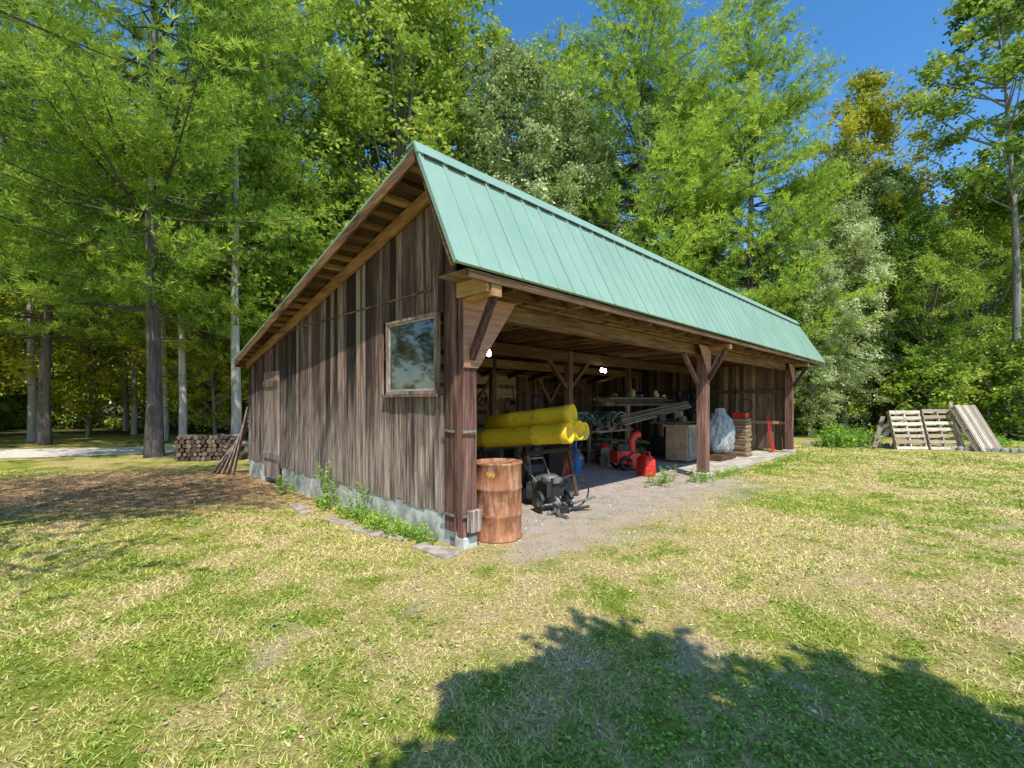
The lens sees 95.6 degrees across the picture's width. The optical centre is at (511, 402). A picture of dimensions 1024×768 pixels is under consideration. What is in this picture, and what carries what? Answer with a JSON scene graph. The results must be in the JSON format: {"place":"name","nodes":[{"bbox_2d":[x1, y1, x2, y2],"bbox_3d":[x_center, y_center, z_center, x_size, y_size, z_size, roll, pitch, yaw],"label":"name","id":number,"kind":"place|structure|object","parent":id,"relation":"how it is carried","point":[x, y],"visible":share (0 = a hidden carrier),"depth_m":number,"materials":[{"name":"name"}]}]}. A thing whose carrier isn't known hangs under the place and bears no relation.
{"place":"outdoors","nodes":[
{"label":"outdoors","id":0,"kind":"place"},
{"bbox_2d":[0,442,248,457],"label":"driveway","id":1,"kind":"structure","parent":0,"point":[16,453],"depth_m":15.06,"materials":[{"name":"grey gravel"}]},
{"bbox_2d":[0,405,1023,767],"bbox_3d":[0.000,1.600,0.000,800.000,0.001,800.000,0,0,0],"label":"ground","id":2,"kind":"structure","parent":0,"point":[598,517],"depth_m":3.40,"materials":[{"name":"green plant"}]},
{"bbox_2d":[0,301,24,394],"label":"beech tree","id":3,"kind":"object","parent":2,"relation":"on","point":[4,341],"visible":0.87,"depth_m":16.81,"materials":[{"name":"green plant"}]},
{"bbox_2d":[0,193,60,396],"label":"beech tree","id":4,"kind":"object","parent":2,"relation":"on","point":[7,366],"visible":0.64,"depth_m":18.60,"materials":[{"name":"green plant"}]},
{"bbox_2d":[0,101,89,441],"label":"thin tree","id":5,"kind":"object","parent":2,"relation":"on","point":[31,413],"visible":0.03,"depth_m":18.91,"materials":[{"name":"grey plant"}]},
{"bbox_2d":[0,217,177,435],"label":"beech tree","id":6,"kind":"object","parent":2,"relation":"on","point":[97,374],"visible":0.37,"depth_m":21.33,"materials":[{"name":"green plant"}]},
{"bbox_2d":[67,178,141,430],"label":"thin tree","id":7,"kind":"object","parent":2,"relation":"on","point":[125,414],"depth_m":25.92,"materials":[{"name":"grey plant"}]},
{"bbox_2d":[0,0,212,95],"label":"pine tree","id":8,"kind":"object","parent":2,"relation":"on","point":[48,36],"visible":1,"depth_m":4.81,"materials":[{"name":"green plant"}]},
{"bbox_2d":[0,0,223,444],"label":"pine tree","id":9,"kind":"object","parent":2,"relation":"on","point":[44,435],"visible":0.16,"depth_m":17.21,"materials":[{"name":"green plant"}]},
{"bbox_2d":[84,163,169,434],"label":"thin tree","id":10,"kind":"object","parent":2,"relation":"on","point":[134,420],"depth_m":22.91,"materials":[{"name":"grey plant"}]},
{"bbox_2d":[79,114,232,440],"bbox_3d":[-14.798,-5.349,19.485,4.664,14.103,5.088,0,0,31],"label":"thin tree","id":11,"kind":"object","parent":2,"relation":"on","point":[163,327],"visible":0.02,"depth_m":19.42,"materials":[{"name":"grey plant"}]},
{"bbox_2d":[0,0,353,457],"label":"pine tree","id":12,"kind":"object","parent":2,"relation":"on","point":[97,140],"visible":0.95,"depth_m":11.81,"materials":[{"name":"green plant"}]},
{"bbox_2d":[97,34,262,443],"bbox_3d":[-12.304,-5.484,17.154,5.091,14.372,4.389,0,0,-39],"label":"thin tree","id":13,"kind":"object","parent":2,"relation":"on","point":[182,427],"visible":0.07,"depth_m":17.20,"materials":[{"name":"green plant"}]},
{"bbox_2d":[117,262,263,434],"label":"beech tree","id":14,"kind":"object","parent":2,"relation":"on","point":[199,392],"visible":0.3,"depth_m":19.08,"materials":[{"name":"green plant"}]},
{"bbox_2d":[78,3,320,429],"bbox_3d":[-16.471,-11.156,27.222,13.390,25.931,12.581,0,0,-7],"label":"pine tree","id":15,"kind":"object","parent":2,"relation":"on","point":[176,326],"visible":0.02,"depth_m":24.83,"materials":[{"name":"green plant"}]},
{"bbox_2d":[174,434,248,460],"bbox_3d":[-8.290,1.244,12.893,1.739,0.711,0.544,0,0,-11],"label":"firewood pile","id":16,"kind":"object","parent":2,"relation":"on","point":[202,447],"visible":0.89,"depth_m":12.68,"materials":[{"name":"brown wood"}]},
{"bbox_2d":[142,231,293,420],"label":"beech tree","id":17,"kind":"object","parent":2,"relation":"on","point":[205,402],"visible":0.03,"depth_m":23.03,"materials":[{"name":"green plant"}]},
{"bbox_2d":[0,460,436,621],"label":"needle litter","id":18,"kind":"object","parent":2,"relation":"on","point":[107,506],"visible":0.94,"depth_m":7.55,"materials":[{"name":"brown plant"}]},
{"bbox_2d":[131,4,319,438],"bbox_3d":[-9.492,-5.557,15.784,4.763,14.519,4.868,0,0,31],"label":"thin tree","id":19,"kind":"object","parent":2,"relation":"on","point":[236,280],"visible":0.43,"depth_m":15.68,"materials":[{"name":"green plant"}]},
{"bbox_2d":[211,407,248,475],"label":"leaning planks","id":20,"kind":"object","parent":2,"relation":"on","point":[229,459],"visible":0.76,"depth_m":10.27,"materials":[{"name":"wood"}]},
{"bbox_2d":[106,0,395,379],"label":"pine tree","id":21,"kind":"object","parent":2,"relation":"on","point":[282,278],"visible":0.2,"depth_m":18.55,"materials":[{"name":"green plant"}]},
{"bbox_2d":[232,162,292,302],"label":"thin tree","id":22,"kind":"object","parent":2,"relation":"on","point":[260,240],"visible":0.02,"depth_m":23.87,"materials":[{"name":"green plant"}]},
{"bbox_2d":[274,473,297,495],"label":"weed plant","id":23,"kind":"object","parent":2,"relation":"on","point":[284,488],"visible":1,"depth_m":8.24,"materials":[{"name":"green plant"}]},
{"bbox_2d":[315,457,337,506],"bbox_3d":[-2.841,1.189,7.111,0.528,0.845,0.395,0,0,45],"label":"weed plant","id":24,"kind":"object","parent":2,"relation":"on","point":[325,483],"visible":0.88,"depth_m":7.08,"materials":[{"name":"green plant"}]},
{"bbox_2d":[344,482,372,518],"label":"weed plant","id":25,"kind":"object","parent":2,"relation":"on","point":[358,505],"visible":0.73,"depth_m":6.38,"materials":[{"name":"green plant"}]},
{"bbox_2d":[313,493,403,533],"bbox_3d":[-2.306,1.480,6.539,2.553,0.265,0.422,0,0,45],"label":"weed plant","id":26,"kind":"object","parent":2,"relation":"on","point":[342,510],"visible":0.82,"depth_m":6.50,"materials":[{"name":"green plant"}]},
{"bbox_2d":[289,503,460,559],"bbox_3d":[-2.017,1.600,5.963,3.710,0.070,0.291,0,0,40],"label":"stone edging","id":27,"kind":"object","parent":2,"relation":"on","point":[442,552],"visible":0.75,"depth_m":5.43,"materials":[{"name":"grey stone"}]},
{"bbox_2d":[267,3,513,256],"bbox_3d":[-6.193,-10.581,25.801,15.956,24.864,13.626,0,0,12],"label":"maple tree","id":28,"kind":"object","parent":2,"relation":"on","point":[389,126],"visible":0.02,"depth_m":22.86,"materials":[{"name":"green plant"}]},
{"bbox_2d":[353,502,430,541],"bbox_3d":[-1.616,1.477,5.810,1.735,0.295,0.496,0,0,45],"label":"weed plant","id":29,"kind":"object","parent":2,"relation":"on","point":[383,522],"visible":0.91,"depth_m":5.73,"materials":[{"name":"green plant"}]},
{"bbox_2d":[242,0,565,283],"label":"maple tree","id":30,"kind":"object","parent":2,"relation":"on","point":[402,17],"visible":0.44,"depth_m":19.70,"materials":[{"name":"green plant"}]},
{"bbox_2d":[384,513,438,544],"bbox_3d":[-1.109,1.478,5.400,0.781,0.264,0.384,0,0,30],"label":"weed plant","id":31,"kind":"object","parent":2,"relation":"on","point":[420,535],"visible":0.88,"depth_m":5.34,"materials":[{"name":"green plant"}]},
{"bbox_2d":[476,458,521,543],"bbox_3d":[-0.171,1.150,5.534,0.592,0.900,0.590,0,0,0],"label":"rusty steel drum","id":32,"kind":"object","parent":2,"relation":"on","point":[499,493],"visible":0.81,"depth_m":5.28,"materials":[{"name":"brown metal"}]},
{"bbox_2d":[0,465,1022,767],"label":"fallen leaves","id":33,"kind":"object","parent":2,"relation":"on","point":[516,651],"visible":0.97,"depth_m":2.86,"materials":[{"name":"brown plant"}]},
{"bbox_2d":[0,439,1023,767],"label":"lawn grass","id":34,"kind":"structure","parent":2,"relation":"on","point":[922,465],"depth_m":3.52,"materials":[{"name":"green plant"}]},
{"bbox_2d":[0,94,1023,429],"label":"distant forest","id":35,"kind":"object","parent":2,"relation":"on","point":[14,412],"depth_m":28.32,"materials":[{"name":"green plant"}]},
{"bbox_2d":[2,497,1023,767],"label":"clover patch","id":36,"kind":"object","parent":2,"relation":"on","point":[720,723],"visible":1,"depth_m":2.28,"materials":[{"name":"green plant"}]},
{"bbox_2d":[442,35,588,208],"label":"poplar tree","id":37,"kind":"object","parent":2,"relation":"on","point":[511,76],"visible":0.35,"depth_m":20.52,"materials":[{"name":"green plant"}]},
{"bbox_2d":[480,445,578,502],"bbox_3d":[0.254,1.193,8.062,1.448,0.826,1.200,0,0,45],"label":"sawhorse rack","id":38,"kind":"object","parent":2,"relation":"on","point":[526,453],"visible":0.59,"depth_m":7.96,"materials":[{"name":"brown wood"}]},
{"bbox_2d":[477,404,588,447],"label":"yellow drain pipes","id":39,"kind":"object","parent":38,"relation":"on","point":[558,425],"visible":0.94,"depth_m":7.51,"materials":[{"name":"plastic"}]},
{"bbox_2d":[235,140,825,549],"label":"wooden shed","id":40,"kind":"structure","parent":2,"relation":"on","point":[430,270],"depth_m":6.75,"materials":[{"name":"wood"}]},
{"bbox_2d":[263,371,279,479],"bbox_3d":[-4.723,0.440,9.092,0.803,2.080,0.050,0,0,45],"label":"side door","id":41,"kind":"structure","parent":40,"relation":"in","point":[271,383],"depth_m":9.02,"materials":[{"name":"brown wood"}]},
{"bbox_2d":[381,312,440,396],"bbox_3d":[-1.254,-0.552,5.716,1.200,0.975,0.100,0,0,45],"label":"window","id":42,"kind":"structure","parent":40,"relation":"in","point":[412,343],"depth_m":5.68,"materials":[{"name":"glass"}]},
{"bbox_2d":[440,383,752,422],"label":"hanging tools","id":43,"kind":"object","parent":40,"relation":"hanging from","point":[512,402],"visible":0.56,"depth_m":16.14,"materials":[{"name":"metal"}]},
{"bbox_2d":[710,452,735,460],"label":"wooden platform","id":44,"kind":"structure","parent":40,"relation":"on","point":[721,456],"depth_m":12.43,"materials":[{"name":"brown wood"}]},
{"bbox_2d":[710,408,735,452],"bbox_3d":[5.727,0.770,12.768,0.870,1.220,0.663,0,0,-38],"label":"white plastic bag","id":45,"kind":"object","parent":44,"relation":"on","point":[722,434],"visible":0.9,"depth_m":12.56,"materials":[{"name":"white plastic"}]},
{"bbox_2d":[731,412,752,456],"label":"bundled shingles","id":46,"kind":"object","parent":40,"relation":"on","point":[742,421],"visible":0.78,"depth_m":13.37,"materials":[{"name":"brown wood"}]},
{"bbox_2d":[766,410,773,451],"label":"red shovels","id":47,"kind":"object","parent":40,"relation":"on","point":[772,447],"visible":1,"depth_m":14.56,"materials":[{"name":"plastic"}]},
{"bbox_2d":[522,462,567,502],"bbox_3d":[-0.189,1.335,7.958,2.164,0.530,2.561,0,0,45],"label":"lawn mower","id":48,"kind":"object","parent":2,"relation":"on","point":[538,471],"visible":0.12,"depth_m":7.29,"materials":[{"name":"black metal"}]},
{"bbox_2d":[517,454,573,518],"bbox_3d":[0.544,1.224,6.966,0.558,0.756,1.328,0,0,-24],"label":"garden tiller","id":49,"kind":"object","parent":2,"relation":"on","point":[547,485],"visible":0.97,"depth_m":6.78,"materials":[{"name":"metal"}]},
{"bbox_2d":[546,474,595,514],"bbox_3d":[0.818,1.327,6.817,0.767,0.557,0.340,0,0,-17],"label":"scrap iron","id":50,"kind":"object","parent":2,"relation":"on","point":[565,509],"visible":0.9,"depth_m":6.78,"materials":[{"name":"metal"}]},
{"bbox_2d":[493,15,659,241],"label":"pine tree","id":51,"kind":"object","parent":2,"relation":"on","point":[551,44],"visible":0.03,"depth_m":27.56,"materials":[{"name":"green plant"}]},
{"bbox_2d":[572,440,580,473],"bbox_3d":[1.436,1.125,10.476,0.260,0.950,0.260,0,0,0],"label":"blue plastic container","id":52,"kind":"object","parent":2,"relation":"on","point":[577,463],"visible":0.74,"depth_m":10.38,"materials":[{"name":"plastic"}]},
{"bbox_2d":[495,70,661,243],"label":"poplar tree","id":53,"kind":"object","parent":2,"relation":"on","point":[599,172],"visible":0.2,"depth_m":22.06,"materials":[{"name":"green plant"}]},
{"bbox_2d":[477,389,711,475],"bbox_3d":[2.924,0.591,13.830,4.137,2.019,8.824,0,0,45],"label":"tool clutter","id":54,"kind":"object","parent":2,"relation":"on","point":[656,446],"visible":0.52,"depth_m":12.79,"materials":[{"name":"metal"}]},
{"bbox_2d":[577,411,625,425],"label":"tangled cables","id":55,"kind":"object","parent":54,"relation":"attached to","point":[594,419],"visible":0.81,"depth_m":12.85,"materials":[{"name":"metal"}]},
{"bbox_2d":[577,428,632,462],"bbox_3d":[2.509,1.185,13.137,0.800,0.830,2.200,0,0,45],"label":"workbench","id":56,"kind":"object","parent":2,"relation":"on","point":[588,448],"visible":0.33,"depth_m":12.49,"materials":[{"name":"brown wood"}]},
{"bbox_2d":[590,430,640,470],"bbox_3d":[2.529,1.134,11.043,1.252,0.938,0.587,0,0,-14],"label":"red snow blower","id":57,"kind":"object","parent":2,"relation":"on","point":[624,456],"visible":0.99,"depth_m":10.90,"materials":[{"name":"metal"}]},
{"bbox_2d":[592,404,696,461],"bbox_3d":[4.918,0.830,14.275,2.040,1.540,5.600,0,0,45],"label":"storage shelf","id":58,"kind":"object","parent":2,"relation":"on","point":[627,411],"visible":0.38,"depth_m":13.45,"materials":[{"name":"brown wood"}]},
{"bbox_2d":[590,382,696,424],"bbox_3d":[4.656,0.440,14.197,1.886,2.292,5.771,0,0,45],"label":"lumber stack","id":59,"kind":"object","parent":58,"relation":"on","point":[625,399],"visible":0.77,"depth_m":13.33,"materials":[{"name":"wood"}]},
{"bbox_2d":[636,447,655,476],"bbox_3d":[2.911,1.295,10.171,0.276,0.611,0.472,0,0,-19],"label":"red gas can","id":60,"kind":"object","parent":2,"relation":"on","point":[645,464],"visible":0.97,"depth_m":9.99,"materials":[{"name":"plastic"}]},
{"bbox_2d":[516,0,803,374],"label":"pine tree","id":61,"kind":"object","parent":2,"relation":"on","point":[668,139],"visible":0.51,"depth_m":20.95,"materials":[{"name":"green plant"}]},
{"bbox_2d":[645,464,688,487],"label":"weed plant","id":62,"kind":"object","parent":2,"relation":"on","point":[664,480],"visible":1,"depth_m":9.10,"materials":[{"name":"green plant"}]},
{"bbox_2d":[663,424,696,460],"bbox_3d":[4.600,1.070,12.554,0.700,0.940,0.800,0,0,45],"label":"old cabinet","id":63,"kind":"object","parent":2,"relation":"on","point":[681,442],"visible":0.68,"depth_m":12.28,"materials":[{"name":"wood"}]},
{"bbox_2d":[612,40,784,388],"bbox_3d":[10.284,-9.880,28.639,11.323,23.338,12.051,0,0,17],"label":"pine tree","id":64,"kind":"object","parent":2,"relation":"on","point":[630,201],"visible":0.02,"depth_m":27.18,"materials":[{"name":"green plant"}]},
{"bbox_2d":[688,467,716,483],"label":"weed plant","id":65,"kind":"object","parent":2,"relation":"on","point":[704,477],"visible":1,"depth_m":9.35,"materials":[{"name":"green plant"}]},
{"bbox_2d":[711,465,746,479],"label":"weed plant","id":66,"kind":"object","parent":2,"relation":"on","point":[725,474],"visible":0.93,"depth_m":10.08,"materials":[{"name":"green plant"}]},
{"bbox_2d":[710,450,814,481],"bbox_3d":[6.834,1.531,11.858,0.661,0.195,7.889,0,0,45],"label":"weed plant","id":67,"kind":"object","parent":2,"relation":"on","point":[787,458],"visible":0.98,"depth_m":12.08,"materials":[{"name":"green plant"}]},
{"bbox_2d":[637,0,893,384],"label":"pine tree","id":68,"kind":"object","parent":2,"relation":"on","point":[782,198],"visible":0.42,"depth_m":21.89,"materials":[{"name":"green plant"}]},
{"bbox_2d":[765,234,878,436],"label":"poplar tree","id":69,"kind":"object","parent":2,"relation":"on","point":[814,370],"visible":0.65,"depth_m":20.80,"materials":[{"name":"green plant"}]},
{"bbox_2d":[794,337,869,434],"bbox_3d":[14.930,-0.731,23.447,4.949,5.717,5.072,0,0,44],"label":"shrub","id":70,"kind":"object","parent":2,"relation":"on","point":[852,406],"visible":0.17,"depth_m":22.46,"materials":[{"name":"green plant"}]},
{"bbox_2d":[755,142,912,430],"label":"poplar tree","id":71,"kind":"object","parent":2,"relation":"on","point":[869,184],"visible":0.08,"depth_m":24.55,"materials":[{"name":"green plant"}]},
{"bbox_2d":[807,421,883,448],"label":"flower bed plants","id":72,"kind":"object","parent":2,"relation":"on","point":[831,439],"visible":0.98,"depth_m":16.56,"materials":[{"name":"green plant"}]},
{"bbox_2d":[801,191,907,434],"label":"poplar tree","id":73,"kind":"object","parent":2,"relation":"on","point":[850,211],"visible":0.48,"depth_m":21.72,"materials":[{"name":"green plant"}]},
{"bbox_2d":[843,427,883,446],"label":"flower bed plants","id":74,"kind":"object","parent":2,"relation":"on","point":[858,433],"visible":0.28,"depth_m":17.07,"materials":[{"name":"green plant"}]},
{"bbox_2d":[779,64,1002,428],"bbox_3d":[21.287,-9.204,27.221,9.462,22.056,11.205,0,0,14],"label":"birch tree","id":75,"kind":"object","parent":2,"relation":"on","point":[880,125],"visible":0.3,"depth_m":26.19,"materials":[{"name":"green plant"}]},
{"bbox_2d":[815,158,982,430],"bbox_3d":[20.148,-5.996,25.975,8.517,15.498,7.607,0,0,32],"label":"maple tree","id":76,"kind":"object","parent":2,"relation":"on","point":[901,178],"visible":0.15,"depth_m":24.37,"materials":[{"name":"green plant"}]},
{"bbox_2d":[803,441,1023,452],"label":"stone bed border","id":77,"kind":"object","parent":2,"relation":"on","point":[970,448],"visible":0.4,"depth_m":15.34,"materials":[{"name":"grey stone"}]},
{"bbox_2d":[856,319,985,433],"bbox_3d":[19.792,-0.990,23.224,5.635,6.352,5.499,0,0,13],"label":"shrub","id":78,"kind":"object","parent":2,"relation":"on","point":[915,340],"visible":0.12,"depth_m":22.77,"materials":[{"name":"green plant"}]},
{"bbox_2d":[865,402,1001,451],"bbox_3d":[14.443,0.838,15.947,3.903,1.689,1.913,0,0,26],"label":"pallet compost bin","id":79,"kind":"object","parent":2,"relation":"on","point":[971,421],"visible":0.82,"depth_m":15.70,"materials":[{"name":"brown wood"}]},
{"bbox_2d":[876,341,997,440],"bbox_3d":[18.593,-0.343,20.290,4.226,4.764,4.124,0,0,32],"label":"shrub","id":80,"kind":"object","parent":2,"relation":"on","point":[931,371],"visible":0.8,"depth_m":20.03,"materials":[{"name":"green plant"}]},
{"bbox_2d":[856,199,1023,413],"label":"maple tree","id":81,"kind":"object","parent":2,"relation":"on","point":[934,239],"visible":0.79,"depth_m":20.90,"materials":[{"name":"green plant"}]},
{"bbox_2d":[895,0,1023,438],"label":"ash tree","id":82,"kind":"object","parent":2,"relation":"on","point":[1011,67],"visible":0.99,"depth_m":20.59,"materials":[{"name":"green plant"}]},
{"bbox_2d":[895,162,1023,422],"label":"maple tree","id":83,"kind":"object","parent":2,"relation":"on","point":[997,308],"visible":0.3,"depth_m":23.34,"materials":[{"name":"green plant"}]},
{"bbox_2d":[953,324,1023,441],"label":"shrub","id":84,"kind":"object","parent":2,"relation":"on","point":[1005,391],"visible":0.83,"depth_m":19.60,"materials":[{"name":"green plant"}]},
{"bbox_2d":[964,0,1023,235],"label":"ash tree","id":85,"kind":"object","parent":2,"relation":"on","point":[1016,152],"visible":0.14,"depth_m":23.77,"materials":[{"name":"green plant"}]},
{"bbox_2d":[995,433,1023,448],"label":"flower bed plants","id":86,"kind":"object","parent":2,"relation":"on","point":[1000,439],"visible":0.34,"depth_m":16.22,"materials":[{"name":"green plant"}]},
{"bbox_2d":[0,0,1023,403],"label":"sky","id":87,"kind":"structure","parent":0,"point":[889,35],"materials":[{"name":"blue"}]},
{"bbox_2d":[495,446,786,579],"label":"loose gravel","id":88,"kind":"structure","parent":0,"point":[633,509],"depth_m":7.16,"materials":[{"name":"grey gravel"}]}
]}

